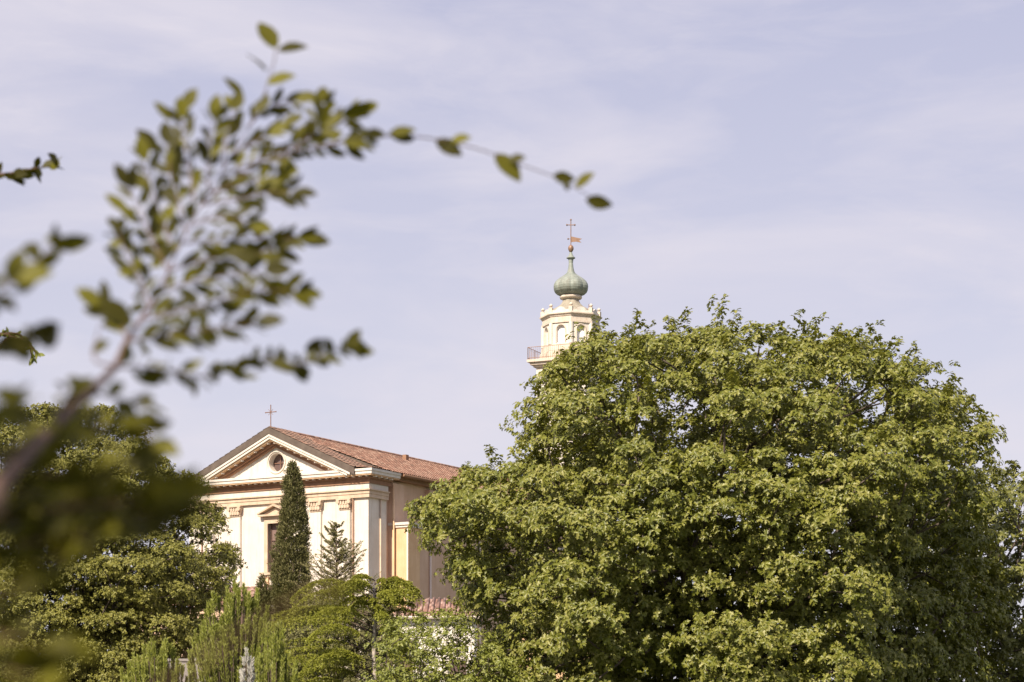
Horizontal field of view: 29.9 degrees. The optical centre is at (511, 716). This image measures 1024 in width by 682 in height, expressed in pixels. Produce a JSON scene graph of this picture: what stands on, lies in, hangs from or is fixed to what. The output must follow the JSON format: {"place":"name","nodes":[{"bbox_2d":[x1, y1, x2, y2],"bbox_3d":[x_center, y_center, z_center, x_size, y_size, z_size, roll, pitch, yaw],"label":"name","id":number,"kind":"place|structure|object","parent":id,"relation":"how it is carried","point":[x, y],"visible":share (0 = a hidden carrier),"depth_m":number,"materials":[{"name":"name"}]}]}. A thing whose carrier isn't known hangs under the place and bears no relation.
{"place":"outdoors","nodes":[
{"label":"outdoors","id":0,"kind":"place"},
{"bbox_2d":[239,647,256,681],"bbox_3d":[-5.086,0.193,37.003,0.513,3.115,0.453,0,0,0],"label":"statue","id":1,"kind":"object","parent":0,"point":[246,660],"visible":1,"depth_m":36.97,"materials":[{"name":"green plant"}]},
{"bbox_2d":[393,597,479,681],"bbox_3d":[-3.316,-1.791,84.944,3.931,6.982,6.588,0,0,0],"label":"white house","id":2,"kind":"structure","parent":0,"point":[433,603],"depth_m":82.00,"materials":[{"name":"paint"}]},
{"bbox_2d":[447,658,467,673],"bbox_3d":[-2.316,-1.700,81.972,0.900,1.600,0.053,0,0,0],"label":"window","id":3,"kind":"structure","parent":2,"relation":"in","point":[455,667],"depth_m":81.94,"materials":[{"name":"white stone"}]},
{"bbox_2d":[0,0,1023,680],"label":"sky","id":4,"kind":"structure","parent":0,"point":[858,162],"materials":[{"name":"blue"}]},
{"bbox_2d":[520,628,567,679],"bbox_3d":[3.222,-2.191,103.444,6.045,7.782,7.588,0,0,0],"label":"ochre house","id":5,"kind":"structure","parent":0,"point":[556,674],"depth_m":100.00,"materials":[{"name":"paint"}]},
{"label":"ground","id":6,"kind":"structure","parent":0,"visible":0},
{"bbox_2d":[0,327,44,365],"bbox_3d":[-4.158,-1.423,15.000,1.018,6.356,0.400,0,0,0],"label":"slender tree","id":7,"kind":"object","parent":6,"relation":"on","point":[37,354],"visible":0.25,"depth_m":15.00,"materials":[{"name":"green plant"}]},
{"bbox_2d":[0,153,63,185],"bbox_3d":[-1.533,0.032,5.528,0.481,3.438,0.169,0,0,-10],"label":"slender tree","id":8,"kind":"object","parent":6,"relation":"on","point":[18,175],"visible":1,"depth_m":5.52,"materials":[{"name":"green plant"}]},
{"bbox_2d":[0,401,248,681],"bbox_3d":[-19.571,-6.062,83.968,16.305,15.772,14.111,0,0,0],"label":"lime tree","id":9,"kind":"object","parent":6,"relation":"on","point":[114,602],"visible":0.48,"depth_m":79.85,"materials":[{"name":"green plant"}]},
{"bbox_2d":[119,637,192,681],"bbox_3d":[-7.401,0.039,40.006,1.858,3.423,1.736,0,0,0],"label":"pine tree","id":10,"kind":"object","parent":6,"relation":"on","point":[162,671],"visible":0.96,"depth_m":39.93,"materials":[{"name":"green plant"}]},
{"bbox_2d":[137,586,273,654],"bbox_3d":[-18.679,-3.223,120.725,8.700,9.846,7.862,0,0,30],"label":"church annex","id":11,"kind":"object","parent":6,"relation":"on","point":[251,588],"visible":0.03,"depth_m":117.43,"materials":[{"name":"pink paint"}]},
{"bbox_2d":[186,576,272,681],"bbox_3d":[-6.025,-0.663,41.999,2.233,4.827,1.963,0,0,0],"label":"pine tree","id":12,"kind":"object","parent":6,"relation":"on","point":[224,664],"visible":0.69,"depth_m":41.66,"materials":[{"name":"green plant"}]},
{"bbox_2d":[253,573,273,650],"bbox_3d":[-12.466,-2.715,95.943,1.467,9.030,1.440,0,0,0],"label":"cypress tree","id":13,"kind":"object","parent":6,"relation":"on","point":[265,594],"visible":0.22,"depth_m":95.83,"materials":[{"name":"green plant"}]},
{"bbox_2d":[254,620,299,681],"bbox_3d":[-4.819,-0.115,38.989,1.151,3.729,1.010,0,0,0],"label":"pine tree","id":14,"kind":"object","parent":6,"relation":"on","point":[276,667],"visible":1,"depth_m":38.95,"materials":[{"name":"green plant"}]},
{"bbox_2d":[267,459,314,668],"bbox_3d":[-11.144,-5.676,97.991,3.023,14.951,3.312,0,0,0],"label":"cypress tree","id":15,"kind":"object","parent":6,"relation":"on","point":[292,513],"visible":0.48,"depth_m":97.49,"materials":[{"name":"green plant"}]},
{"bbox_2d":[0,22,611,681],"bbox_3d":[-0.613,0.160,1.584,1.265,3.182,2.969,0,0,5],"label":"elm tree","id":16,"kind":"object","parent":6,"relation":"on","point":[72,498],"visible":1,"depth_m":2.10,"materials":[{"name":"green plant"}]},
{"bbox_2d":[282,520,391,679],"bbox_3d":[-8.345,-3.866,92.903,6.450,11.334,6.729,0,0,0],"label":"spruce tree","id":17,"kind":"object","parent":6,"relation":"on","point":[345,555],"visible":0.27,"depth_m":92.71,"materials":[{"name":"green plant"}]},
{"bbox_2d":[281,600,413,681],"bbox_3d":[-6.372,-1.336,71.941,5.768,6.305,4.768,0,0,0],"label":"evergreen bush","id":18,"kind":"object","parent":6,"relation":"on","point":[298,633],"visible":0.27,"depth_m":70.96,"materials":[{"name":"green plant"}]},
{"bbox_2d":[263,573,480,681],"bbox_3d":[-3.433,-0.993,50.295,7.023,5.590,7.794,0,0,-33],"label":"cedar tree","id":19,"kind":"object","parent":6,"relation":"on","point":[394,591],"visible":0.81,"depth_m":50.52,"materials":[{"name":"green plant"}]},
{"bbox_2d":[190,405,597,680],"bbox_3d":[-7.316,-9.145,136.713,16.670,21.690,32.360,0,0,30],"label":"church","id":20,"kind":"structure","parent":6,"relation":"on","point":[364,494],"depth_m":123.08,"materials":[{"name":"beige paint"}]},
{"bbox_2d":[257,504,285,588],"bbox_3d":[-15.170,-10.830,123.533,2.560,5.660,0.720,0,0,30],"label":"window","id":21,"kind":"structure","parent":20,"relation":"in","point":[270,517],"depth_m":123.79,"materials":[{"name":"beige stone"}]},
{"bbox_2d":[267,451,285,473],"bbox_3d":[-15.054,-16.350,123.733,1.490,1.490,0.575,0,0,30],"label":"round window","id":22,"kind":"structure","parent":20,"relation":"in","point":[278,463],"depth_m":123.94,"materials":[{"name":"beige paint"}]},
{"bbox_2d":[359,607,534,681],"bbox_3d":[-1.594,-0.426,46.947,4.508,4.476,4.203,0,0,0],"label":"young tree","id":23,"kind":"object","parent":6,"relation":"on","point":[498,665],"visible":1,"depth_m":46.44,"materials":[{"name":"green plant"}]},
{"bbox_2d":[527,219,604,464],"bbox_3d":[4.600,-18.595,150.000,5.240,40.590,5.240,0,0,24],"label":"bell tower","id":24,"kind":"structure","parent":6,"relation":"on","point":[570,290],"depth_m":148.52,"materials":[{"name":"paint"}]},
{"bbox_2d":[544,327,548,345],"bbox_3d":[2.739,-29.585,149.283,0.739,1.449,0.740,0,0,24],"label":"blind window","id":25,"kind":"structure","parent":24,"relation":"in","point":[545,327],"depth_m":149.26,"materials":[{"name":"paint"}]},
{"bbox_2d":[555,324,565,342],"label":"blind window","id":26,"kind":"structure","parent":24,"relation":"in","point":[562,329],"depth_m":148.30,"materials":[{"name":"paint"}]},
{"bbox_2d":[576,323,586,341],"bbox_3d":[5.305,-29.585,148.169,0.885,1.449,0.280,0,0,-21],"label":"blind window","id":27,"kind":"structure","parent":24,"relation":"in","point":[578,334],"depth_m":148.24,"materials":[{"name":"paint"}]},
{"bbox_2d":[403,293,1019,681],"bbox_3d":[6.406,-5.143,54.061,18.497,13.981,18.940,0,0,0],"label":"oak tree","id":28,"kind":"object","parent":6,"relation":"on","point":[640,612],"visible":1,"depth_m":48.03,"materials":[{"name":"green plant"}]},
{"bbox_2d":[924,449,1023,681],"bbox_3d":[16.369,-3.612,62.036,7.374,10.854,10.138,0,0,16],"label":"oak tree","id":29,"kind":"object","parent":6,"relation":"on","point":[1006,647],"visible":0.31,"depth_m":59.28,"materials":[{"name":"green plant"}]},
{"label":"path","id":30,"kind":"structure","parent":0,"visible":0},
{"bbox_2d":[167,659,199,681],"bbox_3d":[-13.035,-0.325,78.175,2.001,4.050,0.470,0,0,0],"label":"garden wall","id":31,"kind":"structure","parent":30,"relation":"on","point":[183,661],"depth_m":78.00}
]}

